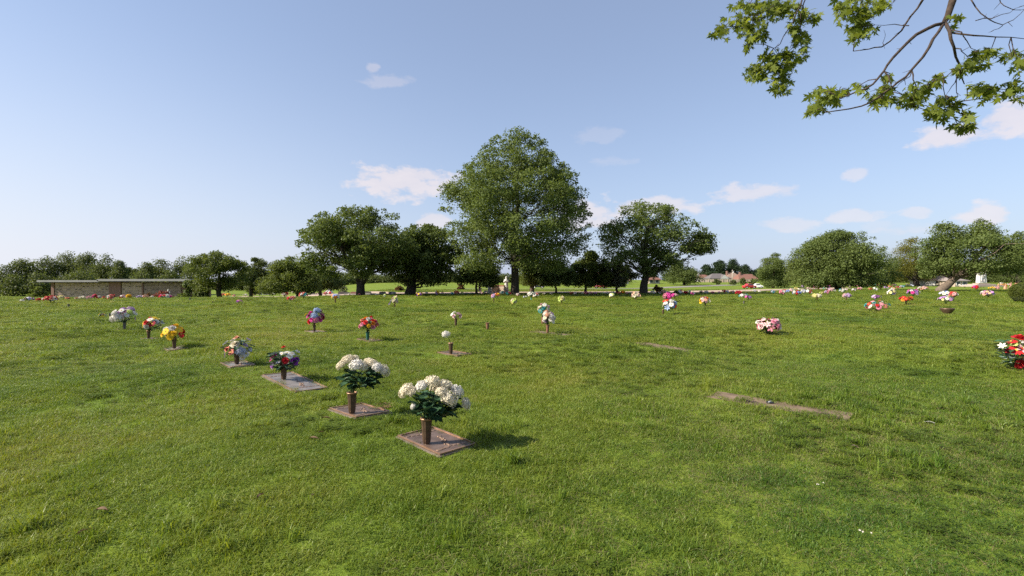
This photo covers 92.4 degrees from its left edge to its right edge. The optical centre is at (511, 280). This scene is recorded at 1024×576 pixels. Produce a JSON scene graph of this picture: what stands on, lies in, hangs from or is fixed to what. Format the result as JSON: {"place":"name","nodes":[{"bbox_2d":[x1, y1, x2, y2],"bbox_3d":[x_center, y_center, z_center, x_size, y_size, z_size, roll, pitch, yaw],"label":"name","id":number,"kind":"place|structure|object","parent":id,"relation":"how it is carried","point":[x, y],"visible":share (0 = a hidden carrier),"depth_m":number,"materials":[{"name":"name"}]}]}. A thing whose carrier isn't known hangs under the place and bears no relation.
{"place":"outdoors","nodes":[
{"label":"outdoors","id":0,"kind":"place"},
{"bbox_2d":[0,280,1023,575],"bbox_3d":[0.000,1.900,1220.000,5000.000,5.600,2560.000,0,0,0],"label":"ground","id":1,"kind":"structure","parent":0,"point":[732,508],"depth_m":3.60,"materials":[{"name":"green plant"}]},
{"bbox_2d":[27,286,50,296],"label":"pale shrub","id":2,"kind":"object","parent":1,"relation":"on","point":[37,293],"visible":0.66,"depth_m":99.48,"materials":[{"name":"green plant"}]},
{"bbox_2d":[0,250,132,295],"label":"woods","id":3,"kind":"object","parent":1,"relation":"on","point":[23,278],"visible":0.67,"depth_m":177.37,"materials":[{"name":"green plant"}]},
{"bbox_2d":[37,279,210,296],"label":"mausoleum","id":4,"kind":"structure","parent":1,"relation":"on","point":[102,288],"depth_m":96.04,"materials":[{"name":"beige brick"}]},
{"bbox_2d":[126,267,156,281],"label":"woods","id":5,"kind":"object","parent":1,"relation":"on","point":[132,271],"visible":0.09,"depth_m":418.27,"materials":[{"name":"green plant"}]},
{"bbox_2d":[152,290,175,296],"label":"red shrub","id":6,"kind":"object","parent":1,"relation":"on","point":[161,293],"visible":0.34,"depth_m":71.74,"materials":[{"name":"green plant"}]},
{"bbox_2d":[158,294,171,297],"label":"flower bouquet","id":7,"kind":"object","parent":1,"relation":"on","point":[164,295],"visible":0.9,"depth_m":44.30,"materials":[{"name":"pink plant"}]},
{"bbox_2d":[129,255,205,281],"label":"woods","id":8,"kind":"object","parent":1,"relation":"on","point":[147,270],"visible":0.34,"depth_m":160.32,"materials":[{"name":"green plant"}]},
{"bbox_2d":[164,346,187,350],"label":"grave marker","id":9,"kind":"object","parent":1,"relation":"on","point":[177,347],"visible":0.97,"depth_m":10.91,"materials":[{"name":"stone"}]},
{"bbox_2d":[172,338,176,348],"bbox_3d":[-7.552,1.406,10.970,0.110,0.240,0.109,0,0,-17],"label":"flower vase","id":10,"kind":"object","parent":9,"relation":"on","point":[174,343],"visible":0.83,"depth_m":10.94,"materials":[{"name":"brown metal"}]},
{"bbox_2d":[161,323,184,340],"bbox_3d":[-7.574,1.151,10.970,0.441,0.396,0.479,0,0,-22],"label":"flower bouquet","id":11,"kind":"object","parent":10,"relation":"in","point":[172,334],"visible":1,"depth_m":10.85,"materials":[{"name":"yellow plant"}]},
{"bbox_2d":[177,280,193,296],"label":"evergreen bush","id":12,"kind":"object","parent":1,"relation":"on","point":[188,291],"visible":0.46,"depth_m":83.14,"materials":[{"name":"green plant"}]},
{"bbox_2d":[192,290,209,296],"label":"evergreen bush","id":13,"kind":"object","parent":1,"relation":"on","point":[201,294],"visible":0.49,"depth_m":81.40,"materials":[{"name":"green plant"}]},
{"bbox_2d":[182,250,256,296],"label":"shade tree","id":14,"kind":"object","parent":1,"relation":"on","point":[212,265],"visible":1,"depth_m":80.84,"materials":[{"name":"green plant"}]},
{"bbox_2d":[220,360,254,368],"bbox_3d":[-4.595,1.438,8.214,0.600,0.118,0.400,1,1,45],"label":"grave marker","id":15,"kind":"object","parent":1,"relation":"on","point":[234,365],"visible":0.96,"depth_m":8.15,"materials":[{"name":"stone"}]},
{"bbox_2d":[234,350,240,363],"bbox_3d":[-4.607,1.285,8.214,0.109,0.240,0.109,0,0,-17],"label":"flower vase","id":16,"kind":"object","parent":15,"relation":"on","point":[236,359],"visible":0.53,"depth_m":8.18,"materials":[{"name":"brown metal"}]},
{"bbox_2d":[220,336,254,360],"bbox_3d":[-4.571,1.120,8.180,0.537,0.409,0.445,0,0,0],"label":"flower bouquet","id":17,"kind":"object","parent":16,"relation":"in","point":[235,349],"visible":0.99,"depth_m":8.12,"materials":[{"name":"multicoloured plant"}]},
{"bbox_2d":[233,257,271,296],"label":"shade tree","id":18,"kind":"object","parent":1,"relation":"on","point":[258,263],"visible":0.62,"depth_m":94.64,"materials":[{"name":"green plant"}]},
{"bbox_2d":[254,255,328,296],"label":"shade tree","id":19,"kind":"object","parent":1,"relation":"on","point":[297,279],"visible":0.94,"depth_m":76.48,"materials":[{"name":"green plant"}]},
{"bbox_2d":[261,371,326,392],"bbox_3d":[-3.114,1.478,6.995,0.460,0.118,1.280,2,1,-45],"label":"grave marker","id":20,"kind":"object","parent":1,"relation":"on","point":[292,380],"visible":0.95,"depth_m":6.94,"materials":[{"name":"stone"}]},
{"bbox_2d":[280,363,287,379],"bbox_3d":[-3.292,1.316,7.077,0.109,0.240,0.110,0,0,-17],"label":"flower vase","id":21,"kind":"object","parent":20,"relation":"on","point":[283,373],"visible":0.75,"depth_m":7.04,"materials":[{"name":"brown metal"}]},
{"bbox_2d":[266,346,299,371],"bbox_3d":[-3.296,1.118,7.070,0.454,0.371,0.501,0,0,-29],"label":"flower bouquet","id":22,"kind":"object","parent":21,"relation":"in","point":[292,361],"visible":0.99,"depth_m":7.00,"materials":[{"name":"multicoloured plant"}]},
{"bbox_2d":[312,265,347,295],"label":"shade tree","id":23,"kind":"object","parent":1,"relation":"on","point":[331,284],"visible":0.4,"depth_m":87.56,"materials":[{"name":"green plant"}]},
{"bbox_2d":[293,204,423,294],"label":"shade tree","id":24,"kind":"object","parent":1,"relation":"on","point":[371,252],"visible":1,"depth_m":49.31,"materials":[{"name":"green plant"}]},
{"bbox_2d":[328,403,391,418],"bbox_3d":[-1.648,1.439,5.286,0.640,0.118,0.420,-2,-4,45],"label":"grave marker","id":25,"kind":"object","parent":1,"relation":"on","point":[363,409],"visible":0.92,"depth_m":5.22,"materials":[{"name":"concrete"}]},
{"bbox_2d":[347,391,356,413],"bbox_3d":[-1.671,1.280,5.125,0.109,0.240,0.109,0,0,-17],"label":"flower vase","id":26,"kind":"object","parent":25,"relation":"on","point":[351,397],"visible":0.81,"depth_m":5.09,"materials":[{"name":"brown metal"}]},
{"bbox_2d":[334,354,390,392],"bbox_3d":[-1.555,0.995,5.114,0.505,0.453,0.450,0,0,-40],"label":"flower bouquet","id":27,"kind":"object","parent":26,"relation":"in","point":[371,369],"visible":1,"depth_m":5.08,"materials":[{"name":"beige plant"}]},
{"bbox_2d":[357,337,381,341],"bbox_3d":[-3.730,1.590,12.865,0.420,0.118,0.700,0,2,-45],"label":"grave marker","id":28,"kind":"object","parent":1,"relation":"on","point":[374,340],"visible":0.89,"depth_m":12.84,"materials":[{"name":"stone"}]},
{"bbox_2d":[382,223,465,293],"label":"shade tree","id":29,"kind":"object","parent":1,"relation":"on","point":[430,266],"visible":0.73,"depth_m":53.87,"materials":[{"name":"green plant"}]},
{"bbox_2d":[228,267,635,290],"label":"woods","id":30,"kind":"object","parent":1,"relation":"on","point":[378,278],"visible":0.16,"depth_m":233.70,"materials":[{"name":"green plant"}]},
{"bbox_2d":[395,426,476,457],"bbox_3d":[-0.666,1.445,4.312,0.420,0.117,0.660,1,1,-45],"label":"grave marker","id":31,"kind":"object","parent":1,"relation":"on","point":[444,442],"visible":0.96,"depth_m":4.25,"materials":[{"name":"concrete"}]},
{"bbox_2d":[420,417,431,444],"bbox_3d":[-0.732,1.293,4.210,0.109,0.240,0.109,0,0,-17],"label":"flower vase","id":32,"kind":"object","parent":31,"relation":"on","point":[426,424],"visible":0.74,"depth_m":4.18,"materials":[{"name":"brown metal"}]},
{"bbox_2d":[398,375,470,422],"bbox_3d":[-0.661,1.021,4.206,0.529,0.428,0.456,0,0,-44],"label":"flower bouquet","id":33,"kind":"object","parent":32,"relation":"in","point":[435,410],"visible":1,"depth_m":4.16,"materials":[{"name":"beige plant"}]},
{"bbox_2d":[437,350,471,356],"bbox_3d":[-1.179,1.525,10.040,0.700,0.118,0.420,0,0,45],"label":"grave marker","id":34,"kind":"object","parent":1,"relation":"on","point":[459,353],"visible":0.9,"depth_m":9.98,"materials":[{"name":"stone"}]},
{"bbox_2d":[448,342,452,353],"bbox_3d":[-1.239,1.371,9.938,0.109,0.240,0.109,0,0,-17],"label":"flower vase","id":35,"kind":"object","parent":34,"relation":"on","point":[450,347],"visible":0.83,"depth_m":9.90,"materials":[{"name":"brown metal"}]},
{"bbox_2d":[441,330,449,339],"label":"flower bouquet","id":36,"kind":"object","parent":35,"relation":"in","point":[446,333],"visible":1,"depth_m":9.90,"materials":[{"name":"white plant"}]},
{"bbox_2d":[454,262,501,293],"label":"ornamental tree","id":37,"kind":"object","parent":1,"relation":"on","point":[487,280],"visible":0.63,"depth_m":54.82,"materials":[{"name":"green plant"}]},
{"bbox_2d":[491,285,504,291],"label":"stone shrine","id":38,"kind":"object","parent":1,"relation":"on","point":[499,288],"visible":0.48,"depth_m":61.79,"materials":[{"name":"beige stone"}]},
{"bbox_2d":[504,276,508,292],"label":"robed statue","id":39,"kind":"object","parent":1,"relation":"on","point":[506,280],"visible":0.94,"depth_m":62.13,"materials":[{"name":"grey stone"}]},
{"bbox_2d":[436,125,593,294],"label":"shade tree","id":40,"kind":"object","parent":1,"relation":"on","point":[484,199],"visible":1,"depth_m":50.12,"materials":[{"name":"green plant"}]},
{"bbox_2d":[519,259,547,291],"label":"ornamental tree","id":41,"kind":"object","parent":1,"relation":"on","point":[527,280],"visible":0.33,"depth_m":60.82,"materials":[{"name":"green plant"}]},
{"bbox_2d":[533,260,579,292],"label":"ornamental tree","id":42,"kind":"object","parent":1,"relation":"on","point":[567,279],"visible":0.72,"depth_m":59.07,"materials":[{"name":"green plant"}]},
{"bbox_2d":[570,250,614,291],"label":"ornamental tree","id":43,"kind":"object","parent":1,"relation":"on","point":[590,276],"visible":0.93,"depth_m":61.03,"materials":[{"name":"green plant"}]},
{"bbox_2d":[598,261,638,291],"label":"ornamental tree","id":44,"kind":"object","parent":1,"relation":"on","point":[619,281],"visible":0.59,"depth_m":61.45,"materials":[{"name":"green plant"}]},
{"bbox_2d":[641,277,660,283],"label":"house","id":45,"kind":"structure","parent":1,"relation":"on","point":[653,281],"depth_m":205.00,"materials":[{"name":"beige"}]},
{"bbox_2d":[593,198,719,293],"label":"shade tree","id":46,"kind":"object","parent":1,"relation":"on","point":[650,234],"visible":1,"depth_m":55.32,"materials":[{"name":"green plant"}]},
{"bbox_2d":[652,285,662,292],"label":"rusty shrub","id":47,"kind":"object","parent":1,"relation":"on","point":[657,288],"visible":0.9,"depth_m":58.60,"materials":[{"name":"brown plant"}]},
{"bbox_2d":[635,342,690,351],"bbox_3d":[3.336,1.505,10.913,0.400,0.100,1.300,-2,4,-45],"label":"grave marker","id":48,"kind":"object","parent":1,"relation":"on","point":[655,345],"visible":0.29,"depth_m":10.90,"materials":[{"name":"beige stone"}]},
{"bbox_2d":[663,293,671,299],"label":"flower bouquet","id":49,"kind":"object","parent":1,"relation":"on","point":[668,296],"visible":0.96,"depth_m":36.87,"materials":[{"name":"pink plant"}]},
{"bbox_2d":[660,264,703,284],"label":"shade tree","id":50,"kind":"object","parent":1,"relation":"on","point":[683,275],"visible":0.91,"depth_m":183.34,"materials":[{"name":"green plant"}]},
{"bbox_2d":[703,274,731,278],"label":"house","id":51,"kind":"structure","parent":1,"relation":"on","point":[716,276],"depth_m":262.74,"materials":[{"name":"white"}]},
{"bbox_2d":[700,279,750,281],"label":"plank fence","id":52,"kind":"object","parent":1,"relation":"on","point":[712,280],"visible":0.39,"depth_m":245.99,"materials":[{"name":"brown wood"}]},
{"bbox_2d":[660,258,793,280],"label":"woods","id":53,"kind":"object","parent":1,"relation":"on","point":[719,267],"visible":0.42,"depth_m":328.17,"materials":[{"name":"green plant"}]},
{"bbox_2d":[726,271,736,277],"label":"house","id":54,"kind":"structure","parent":1,"relation":"on","point":[730,274],"depth_m":294.88,"materials":[{"name":"beige brick"}]},
{"bbox_2d":[737,277,747,284],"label":"young shrub","id":55,"kind":"object","parent":1,"relation":"on","point":[742,281],"visible":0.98,"depth_m":185.89,"materials":[{"name":"green plant"}]},
{"bbox_2d":[733,272,757,281],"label":"house","id":56,"kind":"structure","parent":1,"relation":"on","point":[745,276],"depth_m":274.08,"materials":[{"name":"beige"}]},
{"bbox_2d":[742,284,755,288],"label":"parked car","id":57,"kind":"object","parent":1,"relation":"on","point":[748,285],"visible":1,"depth_m":141.82,"materials":[{"name":"red paint"}]},
{"bbox_2d":[755,318,781,333],"bbox_3d":[6.434,1.125,12.331,0.608,0.431,0.652,0,0,0],"label":"flower bouquet","id":58,"kind":"object","parent":1,"relation":"on","point":[774,324],"visible":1,"depth_m":12.20,"materials":[{"name":"pink plant"}]},
{"bbox_2d":[752,252,792,287],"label":"shade tree","id":59,"kind":"object","parent":1,"relation":"on","point":[767,269],"visible":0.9,"depth_m":151.97,"materials":[{"name":"green plant"}]},
{"bbox_2d":[707,391,852,420],"bbox_3d":[3.131,1.518,5.838,1.500,0.100,0.360,0,2,45],"label":"grave marker","id":60,"kind":"object","parent":1,"relation":"on","point":[795,407],"visible":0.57,"depth_m":5.78,"materials":[{"name":"grey stone"}]},
{"bbox_2d":[780,228,905,289],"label":"shade tree","id":61,"kind":"object","parent":1,"relation":"on","point":[839,261],"visible":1,"depth_m":89.59,"materials":[{"name":"green plant"}]},
{"bbox_2d":[707,0,1023,136],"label":"maple tree","id":62,"kind":"object","parent":1,"relation":"on","point":[858,19],"visible":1,"depth_m":4.29,"materials":[{"name":"green plant"}]},
{"bbox_2d":[864,300,890,310],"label":"flower bouquet","id":63,"kind":"object","parent":1,"relation":"on","point":[877,306],"visible":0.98,"depth_m":22.22,"materials":[{"name":"multicoloured plant"}]},
{"bbox_2d":[856,246,908,281],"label":"shade tree","id":64,"kind":"object","parent":1,"relation":"on","point":[896,265],"visible":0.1,"depth_m":169.05,"materials":[{"name":"green plant"}]},
{"bbox_2d":[887,289,896,294],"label":"flower bouquet","id":65,"kind":"object","parent":1,"relation":"on","point":[891,292],"visible":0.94,"depth_m":48.94,"materials":[{"name":"white plant"}]},
{"bbox_2d":[792,266,1023,282],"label":"woods","id":66,"kind":"object","parent":1,"relation":"on","point":[972,279],"visible":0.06,"depth_m":233.75,"materials":[{"name":"green plant"}]},
{"bbox_2d":[885,236,937,285],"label":"shade tree","id":67,"kind":"object","parent":1,"relation":"on","point":[904,249],"visible":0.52,"depth_m":177.12,"materials":[{"name":"green plant"}]},
{"bbox_2d":[906,289,919,295],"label":"flower bouquet","id":68,"kind":"object","parent":1,"relation":"on","point":[914,291],"visible":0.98,"depth_m":46.45,"materials":[{"name":"pink plant"}]},
{"bbox_2d":[916,286,928,291],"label":"flower bouquet","id":69,"kind":"object","parent":1,"relation":"on","point":[922,288],"visible":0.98,"depth_m":67.17,"materials":[{"name":"pink plant"}]},
{"bbox_2d":[909,275,944,285],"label":"house","id":70,"kind":"structure","parent":1,"relation":"on","point":[927,282],"depth_m":176.53,"materials":[{"name":"grey"}]},
{"bbox_2d":[939,290,949,300],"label":"flower bouquet","id":71,"kind":"object","parent":1,"relation":"on","point":[942,293],"visible":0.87,"depth_m":33.91,"materials":[{"name":"white plant"}]},
{"bbox_2d":[937,295,953,303],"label":"flower bouquet","id":72,"kind":"object","parent":1,"relation":"on","point":[948,298],"visible":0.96,"depth_m":29.12,"materials":[{"name":"multicoloured plant"}]},
{"bbox_2d":[939,308,954,313],"bbox_3d":[20.234,1.420,22.812,0.560,0.300,0.560,0,0,0],"label":"flower bowl","id":73,"kind":"object","parent":1,"relation":"on","point":[947,310],"visible":0.73,"depth_m":22.66,"materials":[{"name":"brown metal"}]},
{"bbox_2d":[936,277,969,286],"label":"house","id":74,"kind":"structure","parent":1,"relation":"on","point":[956,283],"depth_m":168.20,"materials":[{"name":"beige"}]},
{"bbox_2d":[948,291,958,299],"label":"flower bouquet","id":75,"kind":"object","parent":1,"relation":"on","point":[954,294],"visible":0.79,"depth_m":34.36,"materials":[{"name":"pink plant"}]},
{"bbox_2d":[907,217,1023,290],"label":"shade tree","id":76,"kind":"object","parent":1,"relation":"on","point":[953,246],"visible":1,"depth_m":71.72,"materials":[{"name":"green plant"}]},
{"bbox_2d":[959,272,1003,286],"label":"monument","id":77,"kind":"object","parent":1,"relation":"on","point":[981,281],"visible":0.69,"depth_m":117.50,"materials":[{"name":"stone"}]},
{"bbox_2d":[980,290,994,296],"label":"flower bouquet","id":78,"kind":"object","parent":1,"relation":"on","point":[987,293],"visible":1,"depth_m":43.91,"materials":[{"name":"white plant"}]},
{"bbox_2d":[986,240,1023,282],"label":"shade tree","id":79,"kind":"object","parent":1,"relation":"on","point":[1018,278],"visible":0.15,"depth_m":207.53,"materials":[{"name":"green plant"}]},
{"bbox_2d":[993,334,1023,369],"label":"flower bouquet","id":80,"kind":"object","parent":1,"relation":"on","point":[1018,349],"visible":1,"depth_m":7.87,"materials":[{"name":"multicoloured plant"}]},
{"bbox_2d":[1007,282,1023,301],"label":"clipped shrub","id":81,"kind":"object","parent":1,"relation":"on","point":[1015,292],"visible":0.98,"depth_m":32.51,"materials":[{"name":"green plant"}]},
{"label":"grave marker","id":82,"kind":"object","parent":1,"relation":"on","visible":0},
{"bbox_3d":[-12.435,1.454,15.744,0.109,0.240,0.109,0,0,-17],"label":"flower vase","id":83,"kind":"object","parent":82,"relation":"on","visible":0},
{"bbox_2d":[109,306,137,322],"bbox_3d":[-12.479,1.108,15.757,0.716,0.578,0.686,0,0,-44],"label":"flower bouquet","id":84,"kind":"object","parent":83,"relation":"in","point":[116,315],"visible":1,"depth_m":15.63,"materials":[{"name":"white plant"}]},
{"bbox_2d":[0,0,1023,281],"label":"sky","id":85,"kind":"structure","parent":0,"point":[133,131],"materials":[{"name":"blue"}]},
{"bbox_2d":[233,287,842,296],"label":"road","id":86,"kind":"structure","parent":0,"point":[550,292],"depth_m":68.72,"materials":[{"name":"grey asphalt"}]},
{"bbox_2d":[590,285,728,288],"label":"road","id":87,"kind":"structure","parent":0,"point":[665,287],"depth_m":157.35,"materials":[{"name":"grey asphalt"}]},
{"bbox_3d":[-10.082,1.498,13.614,0.109,0.240,0.109,0,0,-17],"label":"flower vase","id":88,"kind":"object","parent":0,"visible":0},
{"bbox_2d":[140,317,164,330],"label":"flower bouquet","id":89,"kind":"object","parent":88,"relation":"in","point":[146,324],"visible":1,"depth_m":13.51,"materials":[{"name":"multicoloured plant"}]},
{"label":"flower vase","id":90,"kind":"object","parent":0,"visible":0},
{"bbox_2d":[304,307,324,324],"bbox_3d":[-6.054,1.101,15.073,0.626,0.583,0.545,0,0,0],"label":"flower bouquet","id":91,"kind":"object","parent":90,"relation":"in","point":[314,318],"visible":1,"depth_m":14.95,"materials":[{"name":"multicoloured plant"}]},
{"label":"flower vase","id":92,"kind":"object","parent":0,"visible":0},
{"bbox_2d":[358,316,378,331],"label":"flower bouquet","id":93,"kind":"object","parent":92,"relation":"in","point":[370,323],"visible":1,"depth_m":12.64,"materials":[{"name":"multicoloured plant"}]},
{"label":"flower vase","id":94,"kind":"object","parent":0,"visible":0},
{"bbox_2d":[450,312,461,318],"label":"flower bouquet","id":95,"kind":"object","parent":94,"relation":"in","point":[453,315],"visible":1,"depth_m":15.21,"materials":[{"name":"white plant"}]},
{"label":"flower vase","id":96,"kind":"object","parent":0,"visible":0},
{"bbox_2d":[542,310,555,324],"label":"flower bouquet","id":97,"kind":"object","parent":96,"relation":"in","point":[549,316],"visible":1,"depth_m":13.36,"materials":[{"name":"white plant"}]},
{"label":"flower vase","id":98,"kind":"object","parent":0,"visible":0},
{"bbox_2d":[537,303,549,316],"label":"flower bouquet","id":99,"kind":"object","parent":98,"relation":"in","point":[542,309],"visible":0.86,"depth_m":15.62,"materials":[{"name":"multicoloured plant"}]},
{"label":"flower vase","id":100,"kind":"object","parent":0,"visible":0},
{"bbox_2d":[661,299,677,310],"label":"flower bouquet","id":101,"kind":"object","parent":100,"relation":"in","point":[667,304],"visible":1,"depth_m":22.18,"materials":[{"name":"white plant"}]},
{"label":"flower vase","id":102,"kind":"object","parent":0,"visible":0},
{"bbox_2d":[898,296,913,300],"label":"flower bouquet","id":103,"kind":"object","parent":102,"relation":"in","point":[904,298],"visible":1,"depth_m":29.92,"materials":[{"name":"orange plant"}]},
{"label":"flower vase","id":104,"kind":"object","parent":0,"visible":0},
{"bbox_2d":[698,296,710,304],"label":"flower bouquet","id":105,"kind":"object","parent":104,"relation":"in","point":[703,299],"visible":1,"depth_m":29.83,"materials":[{"name":"pink plant"}]},
{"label":"flower vase","id":106,"kind":"object","parent":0,"visible":0},
{"bbox_2d":[631,292,640,297],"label":"flower bouquet","id":107,"kind":"object","parent":106,"relation":"in","point":[634,295],"visible":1,"depth_m":40.85,"materials":[{"name":"beige plant"}]},
{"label":"flower vase","id":108,"kind":"object","parent":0,"visible":0},
{"bbox_2d":[331,294,339,299],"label":"flower bouquet","id":109,"kind":"object","parent":108,"relation":"in","point":[334,296],"visible":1,"depth_m":30.99,"materials":[{"name":"white plant"}]},
{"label":"flower vase","id":110,"kind":"object","parent":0,"visible":0},
{"bbox_2d":[42,295,58,301],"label":"flower bouquet","id":111,"kind":"object","parent":110,"relation":"in","point":[50,298],"visible":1,"depth_m":33.16,"materials":[{"name":"red plant"}]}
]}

